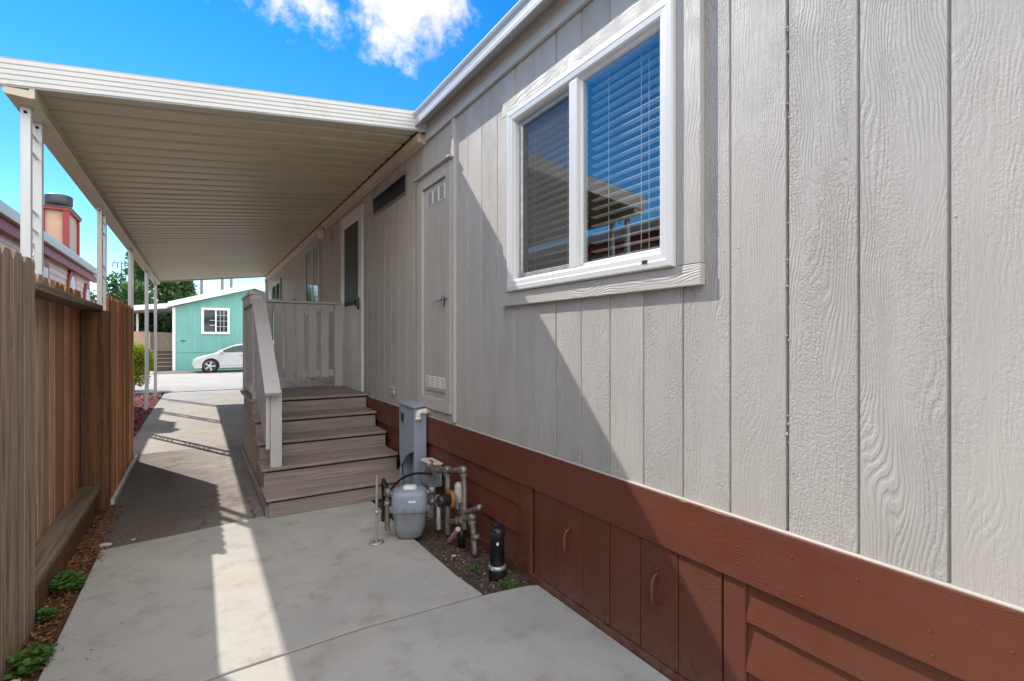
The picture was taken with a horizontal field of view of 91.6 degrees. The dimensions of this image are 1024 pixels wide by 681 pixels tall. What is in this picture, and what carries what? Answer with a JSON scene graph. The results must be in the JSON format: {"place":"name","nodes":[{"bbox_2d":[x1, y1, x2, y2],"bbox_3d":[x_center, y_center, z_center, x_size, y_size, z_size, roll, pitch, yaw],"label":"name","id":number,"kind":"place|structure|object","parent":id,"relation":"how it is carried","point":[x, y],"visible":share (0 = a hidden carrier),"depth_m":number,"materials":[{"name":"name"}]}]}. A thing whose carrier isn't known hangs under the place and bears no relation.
{"place":"outdoors","nodes":[
{"label":"outdoors","id":0,"kind":"place"},
{"bbox_2d":[0,193,96,300],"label":"peach house","id":1,"kind":"structure","parent":0,"point":[65,264],"depth_m":9.47,"materials":[{"name":"paint"}]},
{"bbox_2d":[44,261,48,278],"bbox_3d":[-7.281,-0.680,7.673,0.037,1.160,1.050,0,0,-32],"label":"window","id":2,"kind":"structure","parent":1,"relation":"in","point":[46,265],"depth_m":7.95,"materials":[{"name":"white glass"}]},
{"bbox_2d":[67,270,76,289],"bbox_3d":[-8.535,-0.737,9.660,0.037,1.274,0.750,0,0,-32],"label":"window","id":3,"kind":"structure","parent":1,"relation":"in","point":[71,280],"depth_m":9.55,"materials":[{"name":"red"}]},
{"bbox_2d":[83,283,89,300],"bbox_3d":[-9.363,-0.631,10.971,0.037,1.261,0.650,0,0,-32],"label":"window","id":4,"kind":"structure","parent":1,"relation":"in","point":[86,295],"depth_m":10.86,"materials":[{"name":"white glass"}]},
{"bbox_2d":[1,504,126,680],"bbox_3d":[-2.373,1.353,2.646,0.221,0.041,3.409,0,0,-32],"label":"leaf litter","id":5,"kind":"object","parent":0,"point":[85,557],"visible":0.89,"depth_m":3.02,"materials":[{"name":"brown plant"}]},
{"bbox_2d":[0,246,34,680],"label":"wooden fence","id":6,"kind":"object","parent":5,"relation":"on","point":[17,446],"visible":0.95,"depth_m":2.15,"materials":[{"name":"brown wood"}]},
{"bbox_2d":[2,642,58,679],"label":"weed","id":7,"kind":"object","parent":5,"relation":"on","point":[36,661],"visible":0.95,"depth_m":2.06,"materials":[{"name":"green plant"}]},
{"bbox_2d":[35,607,57,622],"bbox_3d":[-2.279,1.341,2.426,0.104,0.060,0.123,0,0,-32],"label":"weed","id":8,"kind":"object","parent":5,"relation":"on","point":[44,612],"visible":0.99,"depth_m":2.43,"materials":[{"name":"green plant"}]},
{"bbox_2d":[49,570,85,593],"bbox_3d":[-2.458,1.324,2.735,0.202,0.094,0.269,0,0,-32],"label":"weed","id":9,"kind":"object","parent":5,"relation":"on","point":[58,584],"visible":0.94,"depth_m":2.72,"materials":[{"name":"green plant"}]},
{"bbox_2d":[35,274,109,620],"bbox_3d":[-2.852,0.493,3.186,0.201,1.774,2.028,0,0,-32],"label":"wooden fence","id":10,"kind":"object","parent":5,"relation":"on","point":[72,412],"visible":0.7,"depth_m":3.45,"materials":[{"name":"brown wood"}]},
{"bbox_2d":[106,295,136,504],"bbox_3d":[-3.854,0.501,4.872,0.145,1.758,1.886,0,0,-32],"label":"wooden fence","id":11,"kind":"object","parent":5,"relation":"on","point":[123,460],"visible":0.91,"depth_m":4.73,"materials":[{"name":"brown wood"}]},
{"bbox_2d":[0,56,426,428],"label":"carport","id":12,"kind":"object","parent":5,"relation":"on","point":[175,180],"visible":0.81,"depth_m":4.23,"materials":[{"name":"beige metal"}]},
{"bbox_2d":[133,391,162,438],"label":"mulch chips","id":13,"kind":"object","parent":0,"point":[140,407],"visible":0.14,"depth_m":10.05,"materials":[{"name":"brown soil"}]},
{"bbox_2d":[139,370,235,409],"bbox_3d":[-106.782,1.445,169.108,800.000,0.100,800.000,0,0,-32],"label":"ground","id":14,"kind":"structure","parent":0,"point":[183,391],"depth_m":13.67,"materials":[{"name":"grey concrete"}]},
{"bbox_2d":[90,284,96,302],"bbox_3d":[-25.855,-1.065,28.665,4.274,5.239,4.231,0,0,-9],"label":"leafy tree","id":15,"kind":"object","parent":14,"relation":"on","point":[93,297],"depth_m":29.09,"materials":[{"name":"green plant"}]},
{"bbox_2d":[107,271,126,299],"bbox_3d":[-31.355,-1.988,39.316,2.260,7.079,2.151,0,0,42],"label":"leafy tree","id":16,"kind":"object","parent":14,"relation":"on","point":[115,285],"visible":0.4,"depth_m":39.19,"materials":[{"name":"green plant"}]},
{"bbox_2d":[112,259,126,289],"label":"power pylon","id":17,"kind":"object","parent":14,"relation":"on","point":[121,268],"visible":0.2,"depth_m":126.15,"materials":[{"name":"metal"}]},
{"bbox_2d":[116,279,164,331],"bbox_3d":[-21.581,-0.982,28.400,2.843,5.115,3.079,0,0,-9],"label":"leafy tree","id":18,"kind":"object","parent":14,"relation":"on","point":[139,294],"visible":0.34,"depth_m":28.14,"materials":[{"name":"green plant"}]},
{"bbox_2d":[134,331,149,365],"bbox_3d":[-19.006,0.500,24.561,1.885,1.900,0.030,0,0,-32],"label":"peach fence","id":19,"kind":"object","parent":14,"relation":"on","point":[139,337],"visible":0.09,"depth_m":24.84,"materials":[{"name":"beige wood"}]},
{"bbox_2d":[122,252,163,329],"bbox_3d":[-23.279,-2.998,31.305,2.512,9.100,2.340,0,0,-32],"label":"conifer tree","id":20,"kind":"object","parent":14,"relation":"on","point":[139,273],"visible":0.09,"depth_m":30.81,"materials":[{"name":"green plant"}]},
{"bbox_2d":[134,340,157,390],"bbox_3d":[-10.239,0.738,13.348,1.237,1.536,1.293,0,0,-32],"label":"shrub","id":21,"kind":"object","parent":14,"relation":"on","point":[139,362],"visible":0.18,"depth_m":13.24,"materials":[{"name":"green plant"}]},
{"bbox_2d":[134,303,171,330],"bbox_3d":[-19.374,-0.165,26.712,1.800,3.230,8.060,0,0,-32],"label":"side carport","id":22,"kind":"object","parent":14,"relation":"on","point":[163,308],"visible":0.25,"depth_m":26.23,"materials":[{"name":"white metal"}]},
{"bbox_2d":[149,350,171,369],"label":"brown steps","id":23,"kind":"structure","parent":14,"relation":"on","point":[164,359],"depth_m":24.79,"materials":[{"name":"brown wood"}]},
{"bbox_2d":[150,332,171,349],"bbox_3d":[-17.930,0.505,25.595,1.110,1.890,0.030,0,0,-32],"label":"board screen","id":24,"kind":"object","parent":14,"relation":"on","point":[164,340],"visible":0.24,"depth_m":25.57,"materials":[{"name":"beige wood"}]},
{"bbox_2d":[149,281,182,332],"bbox_3d":[-23.521,-2.101,33.620,3.301,7.669,3.440,0,0,-32],"label":"tree","id":25,"kind":"object","parent":14,"relation":"on","point":[165,290],"visible":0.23,"depth_m":33.25,"materials":[{"name":"green plant"}]},
{"bbox_2d":[166,281,197,330],"bbox_3d":[-22.961,-1.401,35.137,3.292,6.405,3.363,0,0,-32],"label":"tree","id":26,"kind":"object","parent":14,"relation":"on","point":[188,288],"visible":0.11,"depth_m":34.86,"materials":[{"name":"green plant"}]},
{"bbox_2d":[200,280,202,294],"bbox_3d":[-23.387,-1.875,37.506,0.185,6.650,0.185,0,0,35],"label":"pole","id":27,"kind":"object","parent":14,"relation":"on","point":[201,286],"depth_m":37.42,"materials":[{"name":"metal"}]},
{"bbox_2d":[168,283,264,370],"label":"teal house","id":28,"kind":"structure","parent":14,"relation":"on","point":[207,323],"depth_m":24.69,"materials":[{"name":"teal wood"}]},
{"bbox_2d":[201,307,229,333],"bbox_3d":[-14.820,-0.975,24.903,1.230,1.310,0.059,0,0,-32],"label":"window","id":29,"kind":"structure","parent":28,"relation":"in","point":[213,320],"depth_m":24.89,"materials":[{"name":"white glass"}]},
{"bbox_2d":[221,279,223,289],"bbox_3d":[-22.246,-1.875,38.227,0.185,6.650,0.185,0,0,35],"label":"pole","id":30,"kind":"object","parent":14,"relation":"on","point":[222,284],"depth_m":38.15,"materials":[{"name":"metal"}]},
{"bbox_2d":[267,0,1023,680],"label":"mobile home","id":31,"kind":"object","parent":14,"relation":"on","point":[689,334],"visible":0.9,"depth_m":1.77,"materials":[{"name":"paint"}]},
{"bbox_2d":[272,278,281,343],"bbox_3d":[-5.603,-0.660,11.837,0.035,1.500,1.480,0,0,-32],"label":"window","id":32,"kind":"structure","parent":31,"relation":"in","point":[277,285],"depth_m":11.88,"materials":[{"name":"glass"}]},
{"bbox_2d":[305,238,320,315],"bbox_3d":[-3.254,-1.000,8.117,0.035,1.140,1.180,0,0,-32],"label":"window","id":33,"kind":"structure","parent":31,"relation":"in","point":[313,252],"depth_m":8.01,"materials":[{"name":"grey glass"}]},
{"bbox_2d":[341,204,363,391],"bbox_3d":[-1.978,-0.485,6.060,0.074,2.140,0.960,0,0,-32],"label":"entry door","id":34,"kind":"structure","parent":31,"relation":"in","point":[352,226],"depth_m":5.98,"materials":[{"name":"white plastic"}]},
{"bbox_2d":[368,171,406,216],"bbox_3d":[-1.240,-1.425,4.900,0.065,0.200,1.010,0,0,-32],"label":"window","id":35,"kind":"structure","parent":31,"relation":"in","point":[397,189],"depth_m":4.86,"materials":[{"name":"black metal"}]},
{"bbox_2d":[413,154,452,413],"bbox_3d":[-0.627,-0.404,3.933,0.059,1.898,0.720,0,0,-32],"label":"utility door","id":36,"kind":"structure","parent":31,"relation":"in","point":[434,203],"depth_m":3.93,"materials":[{"name":"paint"}]},
{"bbox_2d":[502,0,704,306],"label":"window","id":37,"kind":"structure","parent":31,"relation":"in","point":[678,25],"depth_m":2.28,"materials":[{"name":"white plastic"}]},
{"bbox_2d":[133,389,243,456],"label":"driveway","id":38,"kind":"structure","parent":0,"point":[177,421],"depth_m":8.16,"materials":[{"name":"concrete"}]},
{"bbox_2d":[134,369,242,393],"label":"road","id":39,"kind":"structure","parent":0,"point":[190,380],"depth_m":16.98,"materials":[{"name":"grey asphalt"}]},
{"bbox_2d":[192,344,242,372],"bbox_3d":[-12.651,0.810,23.743,4.400,1.360,1.880,0,0,-32],"label":"silver car","id":40,"kind":"object","parent":39,"relation":"on","point":[228,357],"visible":0.56,"depth_m":22.53,"materials":[{"name":"paint"}]},
{"bbox_2d":[88,444,392,551],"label":"path","id":41,"kind":"structure","parent":0,"point":[201,489],"depth_m":4.37,"materials":[{"name":"concrete"}]},
{"bbox_2d":[98,543,111,547],"bbox_3d":[-2.677,1.348,3.277,0.072,0.029,0.049,0,0,-32],"label":"stone","id":42,"kind":"object","parent":41,"relation":"on","point":[104,544],"visible":0.97,"depth_m":3.27,"materials":[{"name":"white stone"}]},
{"bbox_2d":[36,491,249,680],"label":"fallen bits","id":43,"kind":"object","parent":41,"relation":"on","point":[84,589],"visible":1,"depth_m":2.36,"materials":[{"name":"brown plant"}]},
{"bbox_2d":[240,291,402,517],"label":"porch steps","id":44,"kind":"structure","parent":41,"relation":"on","point":[291,428],"depth_m":4.73,"materials":[{"name":"wood"}]},
{"bbox_2d":[0,0,518,300],"label":"sky","id":45,"kind":"structure","parent":0,"point":[385,53],"materials":[{"name":"blue"}]},
{"bbox_2d":[38,501,481,680],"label":"path","id":46,"kind":"structure","parent":0,"point":[209,604],"depth_m":2.65,"materials":[{"name":"concrete"}]},
{"bbox_2d":[369,475,383,545],"bbox_3d":[-0.904,1.125,3.320,0.104,0.450,0.081,0,0,-32],"label":"steel stake","id":47,"kind":"object","parent":46,"relation":"on","point":[376,541],"visible":1,"depth_m":3.31,"materials":[{"name":"silver metal"}]},
{"bbox_2d":[210,585,670,680],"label":"path","id":48,"kind":"structure","parent":0,"point":[532,633],"depth_m":2.15,"materials":[{"name":"concrete"}]},
{"bbox_2d":[353,489,533,595],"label":"soil","id":49,"kind":"structure","parent":0,"point":[440,539],"depth_m":3.12,"materials":[{"name":"brown soil"}]},
{"bbox_2d":[87,513,523,592],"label":"soil chips","id":50,"kind":"object","parent":49,"relation":"on","point":[392,516],"visible":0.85,"depth_m":3.21,"materials":[{"name":"brown soil"}]},
{"bbox_2d":[381,472,431,521],"bbox_3d":[-0.813,1.207,3.844,0.403,0.440,0.321,0,0,-6],"label":"black cable","id":51,"kind":"object","parent":49,"relation":"on","point":[384,484],"visible":0.66,"depth_m":3.76,"materials":[{"name":"rubber"}]},
{"bbox_2d":[397,400,425,486],"bbox_3d":[-0.857,0.944,4.216,0.143,0.853,0.475,0,0,-32],"label":"utility pedestal","id":52,"kind":"object","parent":49,"relation":"on","point":[412,441],"visible":0.7,"depth_m":4.09,"materials":[{"name":"grey metal"}]},
{"bbox_2d":[400,411,404,423],"bbox_3d":[-0.927,0.650,4.213,0.008,0.100,0.115,0,0,-32],"label":"meter window","id":53,"kind":"structure","parent":52,"relation":"in","point":[402,414],"depth_m":4.21,"materials":[{"name":"grey glass"}]},
{"bbox_2d":[424,459,482,554],"bbox_3d":[-0.447,1.095,3.403,0.196,0.544,0.882,0,0,-32],"label":"gas pipework","id":54,"kind":"object","parent":49,"relation":"on","point":[456,498],"visible":0.94,"depth_m":3.31,"materials":[{"name":"metal"}]},
{"bbox_2d":[384,484,435,538],"bbox_3d":[-0.704,1.171,3.431,0.352,0.347,0.206,0,0,-8],"label":"gas meter","id":55,"kind":"object","parent":54,"relation":"attached to","point":[408,506],"visible":1,"depth_m":3.36,"materials":[{"name":"grey metal"}]},
{"bbox_2d":[420,457,442,517],"bbox_3d":[-0.630,1.159,3.884,0.098,0.442,0.220,0,0,-32],"label":"junction box","id":56,"kind":"object","parent":54,"relation":"attached to","point":[435,480],"visible":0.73,"depth_m":3.84,"materials":[{"name":"grey metal"}]},
{"bbox_2d":[447,527,459,542],"bbox_3d":[-0.381,1.272,3.254,0.032,0.170,0.212,0,0,-23],"label":"pipe offcut","id":57,"kind":"object","parent":49,"relation":"on","point":[453,535],"visible":1,"depth_m":3.22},
{"bbox_2d":[469,564,480,570],"bbox_3d":[-0.218,1.359,2.965,0.090,0.028,0.073,0,0,34],"label":"weed","id":58,"kind":"object","parent":49,"relation":"on","point":[471,567],"visible":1,"depth_m":2.97,"materials":[{"name":"green plant"}]},
{"bbox_2d":[488,522,505,581],"bbox_3d":[-0.086,1.228,2.873,0.107,0.345,0.104,0,0,-32],"label":"drain cleanout","id":59,"kind":"object","parent":49,"relation":"on","point":[497,568],"visible":0.99,"depth_m":2.84,"materials":[{"name":"black plastic"}]},
{"bbox_2d":[499,577,519,588],"bbox_3d":[-0.007,1.353,2.757,0.105,0.040,0.151,0,0,-32],"label":"weed","id":60,"kind":"object","parent":49,"relation":"on","point":[512,583],"visible":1,"depth_m":2.75,"materials":[{"name":"green plant"}]}
]}

